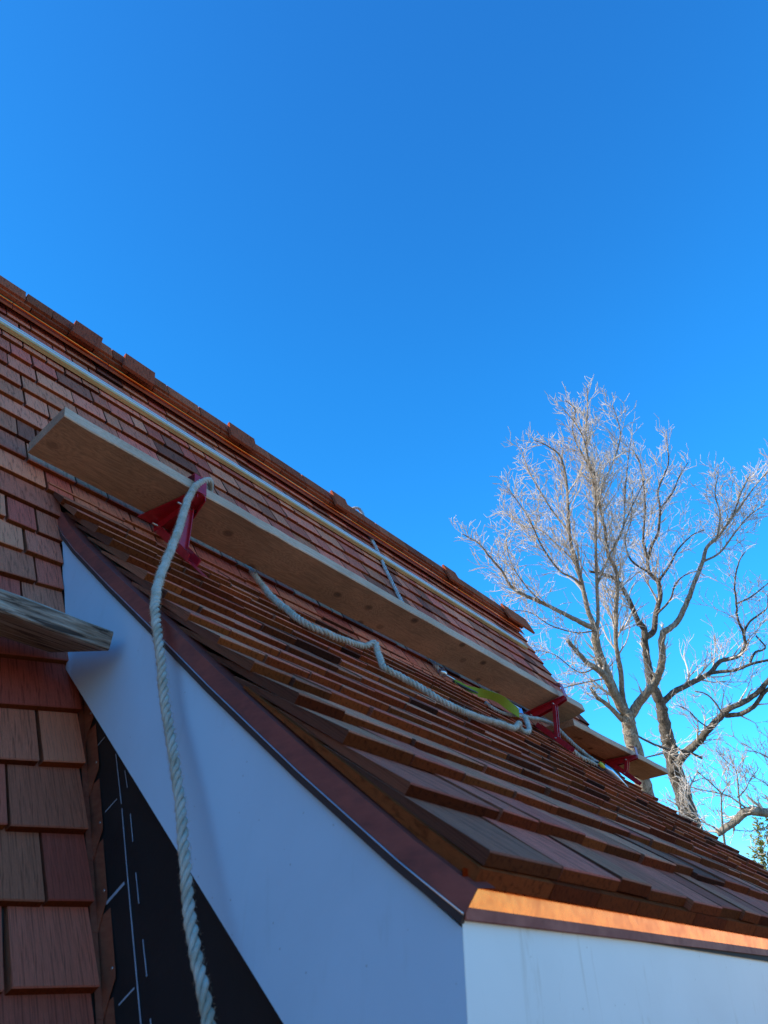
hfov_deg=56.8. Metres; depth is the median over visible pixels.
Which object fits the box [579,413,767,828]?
bare tree
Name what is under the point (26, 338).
roof batten
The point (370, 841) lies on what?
cedar house
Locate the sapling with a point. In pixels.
(698, 803)
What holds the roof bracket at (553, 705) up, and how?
attached to the cedar house
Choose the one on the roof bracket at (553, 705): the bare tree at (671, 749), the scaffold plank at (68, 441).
the scaffold plank at (68, 441)
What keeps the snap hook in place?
hanging from the rope at (436, 666)
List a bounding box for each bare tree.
[449,375,767,796]
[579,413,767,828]
[666,721,767,854]
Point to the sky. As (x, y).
(370, 240)
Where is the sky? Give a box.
[0,0,767,870]
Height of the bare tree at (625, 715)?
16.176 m
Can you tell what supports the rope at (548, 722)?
attached to the cedar house
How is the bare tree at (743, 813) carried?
on the ground
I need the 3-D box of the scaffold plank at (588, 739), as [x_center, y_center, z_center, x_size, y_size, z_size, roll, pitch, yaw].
[1.619,1.714,5.052,0.227,0.064,1.600,-25,-41,32]
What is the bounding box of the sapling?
[659,747,742,843]
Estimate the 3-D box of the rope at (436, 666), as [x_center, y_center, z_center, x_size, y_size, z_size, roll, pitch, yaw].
[-0.055,0.489,4.663,1.175,1.580,0.219,-28,-43,35]
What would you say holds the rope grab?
attached to the rope at (548, 722)
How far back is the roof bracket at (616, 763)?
5.03 m
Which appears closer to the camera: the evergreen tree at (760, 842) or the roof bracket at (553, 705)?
the roof bracket at (553, 705)
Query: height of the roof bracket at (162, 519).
0.478 m
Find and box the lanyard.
[452,679,522,717]
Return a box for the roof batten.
[0,317,527,649]
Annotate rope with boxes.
[148,477,531,1023]
[352,506,442,675]
[484,701,598,763]
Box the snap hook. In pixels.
[438,669,455,680]
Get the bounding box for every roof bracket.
[137,473,207,577]
[525,683,574,751]
[602,746,641,785]
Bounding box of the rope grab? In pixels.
[594,761,627,786]
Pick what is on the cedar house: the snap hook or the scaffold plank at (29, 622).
the scaffold plank at (29, 622)
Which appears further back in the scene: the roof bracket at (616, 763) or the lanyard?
the roof bracket at (616, 763)
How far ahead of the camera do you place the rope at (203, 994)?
1.44 m
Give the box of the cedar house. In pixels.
[0,275,767,1023]
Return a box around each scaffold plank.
[0,589,112,652]
[28,407,584,722]
[546,719,668,779]
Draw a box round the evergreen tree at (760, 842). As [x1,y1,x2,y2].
[746,817,767,869]

